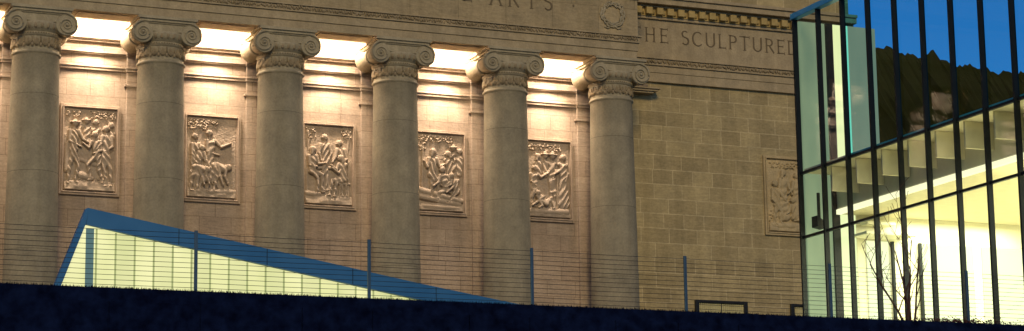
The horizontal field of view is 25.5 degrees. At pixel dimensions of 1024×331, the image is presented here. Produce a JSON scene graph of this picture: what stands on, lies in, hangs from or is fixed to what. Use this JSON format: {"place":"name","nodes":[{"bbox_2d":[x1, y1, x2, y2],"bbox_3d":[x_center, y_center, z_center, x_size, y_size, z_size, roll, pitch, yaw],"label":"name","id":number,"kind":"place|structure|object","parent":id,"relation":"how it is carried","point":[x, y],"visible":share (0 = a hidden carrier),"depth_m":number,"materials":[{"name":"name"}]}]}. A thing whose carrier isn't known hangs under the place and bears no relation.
{"place":"outdoors","nodes":[
{"label":"outdoors","id":0,"kind":"place"},
{"bbox_2d":[824,23,843,317],"bbox_3d":[8.893,1.212,62.655,0.220,10.500,0.300,4,-12,-23],"label":"end wall post","id":1,"kind":"object","parent":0,"point":[833,152],"visible":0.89,"depth_m":62.84,"materials":[{"name":"grey metal"}]},
{"bbox_2d":[832,25,859,318],"bbox_3d":[9.237,1.236,62.801,0.510,10.500,0.200,4,-12,-23],"label":"end wall bright","id":2,"kind":"object","parent":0,"point":[840,141],"visible":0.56,"depth_m":63.06,"materials":[{"name":"white paint"}]},
{"bbox_2d":[847,26,879,151],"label":"grey end wall","id":3,"kind":"structure","parent":0,"point":[860,123],"depth_m":63.62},
{"bbox_2d":[843,160,1023,224],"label":"lobby ceiling","id":4,"kind":"structure","parent":0,"point":[1006,203],"depth_m":61.01,"materials":[{"name":"paint"}]},
{"bbox_2d":[848,0,1023,74],"label":"sky","id":5,"kind":"structure","parent":0,"point":[996,18],"materials":[{"name":"blue"}]},
{"bbox_2d":[855,215,1021,322],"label":"lobby end wall","id":6,"kind":"structure","parent":0,"point":[977,236],"depth_m":63.58,"materials":[{"name":"white paint"}]},
{"bbox_2d":[875,46,1023,142],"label":"hill","id":7,"kind":"structure","parent":0,"point":[1000,88],"depth_m":231.27,"materials":[{"name":"green plant"}]},
{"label":"terrace","id":8,"kind":"structure","parent":0,"visible":0},
{"bbox_2d":[2,48,60,284],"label":"column shaft","id":9,"kind":"object","parent":8,"relation":"on","point":[32,170],"visible":0.88,"depth_m":74.99,"materials":[{"name":"stone"}]},
{"bbox_2d":[0,3,77,52],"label":"ionic capital","id":10,"kind":"object","parent":9,"relation":"on","point":[16,17],"visible":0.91,"depth_m":75.81,"materials":[{"name":"stone"}]},
{"bbox_2d":[10,21,61,53],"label":"capital carving","id":11,"kind":"object","parent":10,"relation":"attached to","point":[36,42],"visible":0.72,"depth_m":75.74,"materials":[{"name":"stone"}]},
{"bbox_2d":[133,59,184,229],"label":"column shaft","id":12,"kind":"object","parent":8,"relation":"on","point":[158,194],"visible":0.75,"depth_m":76.87,"materials":[{"name":"stone"}]},
{"bbox_2d":[120,14,201,62],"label":"ionic capital","id":13,"kind":"object","parent":12,"relation":"on","point":[141,28],"visible":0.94,"depth_m":77.50,"materials":[{"name":"stone"}]},
{"bbox_2d":[135,32,185,62],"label":"capital carving","id":14,"kind":"object","parent":13,"relation":"attached to","point":[150,53],"visible":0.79,"depth_m":77.41,"materials":[{"name":"stone"}]},
{"bbox_2d":[254,69,304,256],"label":"column shaft","id":15,"kind":"object","parent":8,"relation":"on","point":[279,197],"visible":0.82,"depth_m":78.47,"materials":[{"name":"stone"}]},
{"bbox_2d":[240,25,320,72],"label":"ionic capital","id":16,"kind":"object","parent":15,"relation":"on","point":[262,39],"visible":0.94,"depth_m":79.19,"materials":[{"name":"stone"}]},
{"bbox_2d":[256,42,304,71],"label":"capital carving","id":17,"kind":"object","parent":16,"relation":"attached to","point":[275,62],"visible":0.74,"depth_m":79.09,"materials":[{"name":"stone"}]},
{"bbox_2d":[53,208,520,304],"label":"glass wedge pavilion","id":18,"kind":"structure","parent":8,"relation":"on","point":[99,221],"depth_m":45.26,"materials":[{"name":"glass"}]},
{"bbox_2d":[0,11,580,306],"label":"colonnade wall","id":19,"kind":"structure","parent":8,"relation":"on","point":[209,96],"depth_m":81.41,"materials":[{"name":"stone"}]},
{"bbox_2d":[58,103,120,196],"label":"relief frame","id":20,"kind":"object","parent":19,"relation":"attached to","point":[63,106],"visible":1,"depth_m":77.59,"materials":[{"name":"stone"}]},
{"bbox_2d":[63,108,115,192],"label":"relief carving","id":21,"kind":"object","parent":20,"relation":"attached to","point":[89,151],"visible":1,"depth_m":77.59,"materials":[{"name":"stone"}]},
{"bbox_2d":[184,112,240,203],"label":"relief frame","id":22,"kind":"object","parent":19,"relation":"attached to","point":[238,146],"visible":0.94,"depth_m":79.40,"materials":[{"name":"stone"}]},
{"bbox_2d":[186,117,235,199],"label":"relief carving","id":23,"kind":"object","parent":22,"relation":"attached to","point":[211,159],"visible":1,"depth_m":79.25,"materials":[{"name":"stone"}]},
{"bbox_2d":[0,42,590,306],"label":"pilasters","id":24,"kind":"object","parent":19,"relation":"attached to","point":[476,113],"visible":0.25,"depth_m":81.56,"materials":[{"name":"stone"}]},
{"bbox_2d":[0,36,647,108],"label":"wall mouldings","id":25,"kind":"structure","parent":19,"relation":"attached to","point":[251,79],"depth_m":81.46,"materials":[{"name":"stone"}]},
{"bbox_2d":[303,120,355,210],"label":"relief frame","id":26,"kind":"object","parent":19,"relation":"attached to","point":[339,125],"visible":0.76,"depth_m":81.16,"materials":[{"name":"stone"}]},
{"bbox_2d":[304,125,351,206],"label":"relief carving","id":27,"kind":"object","parent":26,"relation":"attached to","point":[327,165],"visible":1,"depth_m":80.95,"materials":[{"name":"stone"}]},
{"bbox_2d":[418,129,466,216],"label":"relief frame","id":28,"kind":"object","parent":19,"relation":"attached to","point":[464,155],"visible":0.53,"depth_m":82.89,"materials":[{"name":"stone"}]},
{"bbox_2d":[418,133,462,212],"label":"relief carving","id":29,"kind":"object","parent":28,"relation":"attached to","point":[440,173],"visible":0.94,"depth_m":82.60,"materials":[{"name":"stone"}]},
{"bbox_2d":[528,137,573,222],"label":"relief frame","id":30,"kind":"object","parent":19,"relation":"attached to","point":[571,175],"visible":0.51,"depth_m":84.58,"materials":[{"name":"stone"}]},
{"bbox_2d":[528,141,570,218],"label":"relief carving","id":31,"kind":"object","parent":30,"relation":"attached to","point":[549,178],"visible":0.97,"depth_m":84.31,"materials":[{"name":"stone"}]},
{"bbox_2d":[371,78,420,283],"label":"column shaft","id":32,"kind":"object","parent":8,"relation":"on","point":[395,195],"visible":0.89,"depth_m":80.08,"materials":[{"name":"stone"}]},
{"bbox_2d":[355,35,434,81],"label":"ionic capital","id":33,"kind":"object","parent":32,"relation":"on","point":[377,49],"visible":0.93,"depth_m":80.87,"materials":[{"name":"stone"}]},
{"bbox_2d":[371,52,418,81],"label":"capital carving","id":34,"kind":"object","parent":33,"relation":"attached to","point":[377,73],"visible":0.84,"depth_m":80.77,"materials":[{"name":"stone"}]},
{"bbox_2d":[482,87,530,304],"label":"column shaft","id":35,"kind":"object","parent":8,"relation":"on","point":[506,209],"visible":0.88,"depth_m":81.69,"materials":[{"name":"stone"}]},
{"bbox_2d":[465,45,544,90],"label":"ionic capital","id":36,"kind":"object","parent":35,"relation":"on","point":[488,59],"visible":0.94,"depth_m":82.55,"materials":[{"name":"stone"}]},
{"bbox_2d":[481,62,528,90],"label":"capital carving","id":37,"kind":"object","parent":36,"relation":"attached to","point":[494,81],"visible":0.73,"depth_m":82.45,"materials":[{"name":"stone"}]},
{"bbox_2d":[0,223,1023,322],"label":"cable fence","id":38,"kind":"object","parent":8,"relation":"on","point":[531,269],"visible":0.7,"depth_m":41.39,"materials":[{"name":"metal"}]},
{"bbox_2d":[2,281,1023,324],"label":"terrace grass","id":39,"kind":"structure","parent":8,"relation":"on","point":[508,303],"depth_m":40.77,"materials":[{"name":"plant"}]},
{"bbox_2d":[589,96,639,308],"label":"column shaft","id":40,"kind":"object","parent":8,"relation":"on","point":[613,203],"visible":0.94,"depth_m":83.36,"materials":[{"name":"stone"}]},
{"bbox_2d":[571,55,649,99],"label":"ionic capital","id":41,"kind":"object","parent":40,"relation":"on","point":[594,69],"visible":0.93,"depth_m":84.24,"materials":[{"name":"stone"}]},
{"bbox_2d":[263,0,637,35],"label":"frieze","id":42,"kind":"object","parent":41,"relation":"on","point":[583,15],"visible":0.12,"depth_m":82.90,"materials":[{"name":"stone"}]},
{"bbox_2d":[0,0,637,61],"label":"architrave","id":43,"kind":"object","parent":42,"relation":"attached to","point":[255,18],"visible":0.65,"depth_m":80.11,"materials":[{"name":"stone"}]},
{"bbox_2d":[0,4,586,60],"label":"soffit panels","id":44,"kind":"object","parent":43,"relation":"attached to","point":[319,35],"visible":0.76,"depth_m":80.35,"materials":[{"name":"stone"}]},
{"bbox_2d":[171,0,641,43],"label":"portico cornice","id":45,"kind":"structure","parent":43,"relation":"on","point":[301,10],"depth_m":81.27,"materials":[{"name":"stone"}]},
{"bbox_2d":[203,0,637,40],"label":"carved leaf moulding","id":46,"kind":"object","parent":45,"relation":"attached to","point":[416,18],"visible":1,"depth_m":81.11,"materials":[{"name":"stone"}]},
{"bbox_2d":[489,0,552,9],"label":"inscription arts","id":47,"kind":"object","parent":42,"relation":"attached to","point":[515,2],"visible":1,"depth_m":82.90,"materials":[{"name":"stone"}]},
{"bbox_2d":[600,1,625,29],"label":"carved wreath","id":48,"kind":"object","parent":42,"relation":"attached to","point":[609,24],"visible":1,"depth_m":84.34,"materials":[{"name":"stone"}]},
{"bbox_2d":[587,71,633,98],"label":"capital carving","id":49,"kind":"object","parent":41,"relation":"attached to","point":[623,90],"visible":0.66,"depth_m":84.12,"materials":[{"name":"stone"}]},
{"bbox_2d":[632,0,847,314],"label":"wing wall","id":50,"kind":"structure","parent":8,"relation":"on","point":[699,151],"depth_m":87.55,"materials":[{"name":"beige stone"}]},
{"bbox_2d":[633,86,660,94],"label":"anta ledge","id":51,"kind":"object","parent":50,"relation":"attached to","point":[641,90],"visible":0.55,"depth_m":86.71,"materials":[{"name":"stone"}]},
{"bbox_2d":[638,26,667,42],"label":"lettering","id":52,"kind":"object","parent":50,"relation":"attached to","point":[661,29],"visible":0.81,"depth_m":87.67,"materials":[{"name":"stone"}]},
{"bbox_2d":[639,58,793,74],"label":"wing leaf moulding","id":53,"kind":"object","parent":50,"relation":"attached to","point":[728,67],"visible":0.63,"depth_m":88.46,"materials":[{"name":"beige stone"}]},
{"bbox_2d":[637,5,797,29],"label":"dentils","id":54,"kind":"object","parent":50,"relation":"on","point":[721,17],"visible":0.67,"depth_m":88.56,"materials":[{"name":"stone"}]},
{"bbox_2d":[694,299,747,313],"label":"window frame","id":55,"kind":"object","parent":50,"relation":"attached to","point":[696,301],"visible":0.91,"depth_m":86.75,"materials":[{"name":"black metal"}]},
{"bbox_2d":[699,303,743,313],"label":"sign","id":56,"kind":"object","parent":55,"relation":"in","point":[717,309],"depth_m":86.78,"materials":[{"name":"beige stone"}]},
{"bbox_2d":[681,31,792,54],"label":"inscription sculptured","id":57,"kind":"object","parent":50,"relation":"attached to","point":[730,42],"visible":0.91,"depth_m":89.16,"materials":[{"name":"stone"}]},
{"bbox_2d":[637,0,857,93],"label":"wing entablature","id":58,"kind":"structure","parent":50,"relation":"attached to","point":[675,48],"depth_m":88.64,"materials":[{"name":"beige stone"}]},
{"bbox_2d":[762,155,799,236],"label":"relief frame","id":59,"kind":"object","parent":50,"relation":"attached to","point":[765,187],"visible":0.53,"depth_m":88.47,"materials":[{"name":"stone"}]},
{"bbox_2d":[767,159,799,232],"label":"relief carving","id":60,"kind":"object","parent":59,"relation":"attached to","point":[783,203],"visible":0.7,"depth_m":88.66,"materials":[{"name":"stone"}]},
{"bbox_2d":[790,304,801,315],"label":"window frame","id":61,"kind":"object","parent":50,"relation":"attached to","point":[792,311],"visible":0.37,"depth_m":87.96,"materials":[{"name":"black metal"}]},
{"bbox_2d":[795,307,802,315],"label":"window curtain","id":62,"kind":"object","parent":61,"relation":"in","point":[798,311],"depth_m":88.12,"materials":[{"name":"beige fabric"}]},
{"bbox_2d":[797,21,835,317],"bbox_3d":[8.401,1.179,62.446,0.830,10.500,0.200,4,-12,-23],"label":"glass panel","id":63,"kind":"object","parent":8,"relation":"on","point":[811,156],"visible":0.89,"depth_m":62.58,"materials":[{"name":"green glass"}]},
{"bbox_2d":[812,193,822,229],"bbox_3d":[8.412,1.245,61.995,0.346,0.998,0.300,4,-12,-23],"label":"wall speaker","id":64,"kind":"object","parent":63,"relation":"attached to","point":[817,221],"depth_m":61.91,"materials":[{"name":"metal"}]},
{"bbox_2d":[837,114,1023,208],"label":"ceiling upstand","id":65,"kind":"object","parent":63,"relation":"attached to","point":[1003,148],"visible":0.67,"depth_m":58.13,"materials":[{"name":"beige paint"}]},
{"bbox_2d":[831,111,1023,192],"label":"ceiling fins","id":66,"kind":"object","parent":65,"relation":"attached to","point":[971,137],"visible":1,"depth_m":57.91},
{"bbox_2d":[836,152,1023,214],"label":"cove light strip","id":67,"kind":"object","parent":65,"relation":"attached to","point":[950,178],"visible":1,"depth_m":58.12,"materials":[{"name":"white plastic"}]},
{"bbox_2d":[861,177,928,320],"bbox_3d":[7.966,1.882,47.355,1.781,3.489,0.706,4,-12,-23],"label":"bare sapling","id":68,"kind":"object","parent":8,"relation":"on","point":[908,316],"visible":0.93,"depth_m":47.20,"materials":[{"name":"brown plant"}]},
{"bbox_2d":[792,0,1023,323],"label":"mullions","id":69,"kind":"object","parent":8,"relation":"on","point":[956,135],"visible":1,"depth_m":57.60,"materials":[{"name":"metal"}]},
{"bbox_2d":[790,0,838,19],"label":"roof edge","id":70,"kind":"object","parent":69,"relation":"on","point":[805,11],"visible":1,"depth_m":62.24,"materials":[{"name":"metal"}]},
{"bbox_2d":[800,95,1023,238],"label":"transoms","id":71,"kind":"object","parent":69,"relation":"attached to","point":[991,108],"visible":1,"depth_m":57.10,"materials":[{"name":"metal"}]},
{"bbox_2d":[874,314,1021,324],"bbox_3d":[8.907,3.054,44.915,3.890,0.222,0.520,4,-12,-23],"label":"red groundcover","id":72,"kind":"object","parent":8,"relation":"on","point":[960,321],"visible":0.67,"depth_m":44.77,"materials":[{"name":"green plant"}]},
{"bbox_3d":[19.484,2.522,58.742,0.290,6.170,15.150,4,-12,-23],"label":"lobby","id":73,"kind":"object","parent":8,"relation":"on","visible":0},
{"bbox_2d":[855,221,915,240],"bbox_3d":[10.252,1.764,62.520,1.600,0.430,0.780,4,-12,-23],"label":"door canopy","id":74,"kind":"object","parent":73,"relation":"attached to","point":[890,235],"visible":0.81,"depth_m":62.41,"materials":[{"name":"paint"}]},
{"bbox_2d":[866,241,1023,324],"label":"lit wall panels","id":75,"kind":"object","parent":73,"relation":"attached to","point":[1009,261],"visible":0.65,"depth_m":63.72,"materials":[{"name":"white paint"}]},
{"bbox_3d":[16.000,-0.811,57.874,7.780,0.115,15.150,4,-12,-23],"label":"upper slab","id":76,"kind":"object","parent":73,"relation":"on","visible":0},
{"bbox_2d":[804,94,1023,174],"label":"slab edge","id":77,"kind":"object","parent":76,"relation":"attached to","point":[979,118],"visible":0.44,"depth_m":57.54,"materials":[{"name":"beige concrete"}]},
{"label":"lobby floor","id":78,"kind":"structure","parent":8,"relation":"on","visible":0},
{"bbox_2d":[890,241,924,319],"bbox_3d":[11.008,4.256,62.754,0.980,4.300,0.090,4,-12,-23],"label":"door frame","id":79,"kind":"object","parent":78,"relation":"on","point":[893,274],"visible":0.67,"depth_m":62.91,"materials":[{"name":"metal"}]},
{"bbox_3d":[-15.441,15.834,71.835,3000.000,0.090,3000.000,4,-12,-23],"label":"ground","id":80,"kind":"structure","parent":0,"visible":0},
{"bbox_2d":[0,283,1023,330],"bbox_3d":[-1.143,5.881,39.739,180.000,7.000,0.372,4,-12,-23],"label":"hedge","id":81,"kind":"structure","parent":80,"relation":"on","point":[28,307],"depth_m":39.35,"materials":[{"name":"plant foliage"}]}
]}

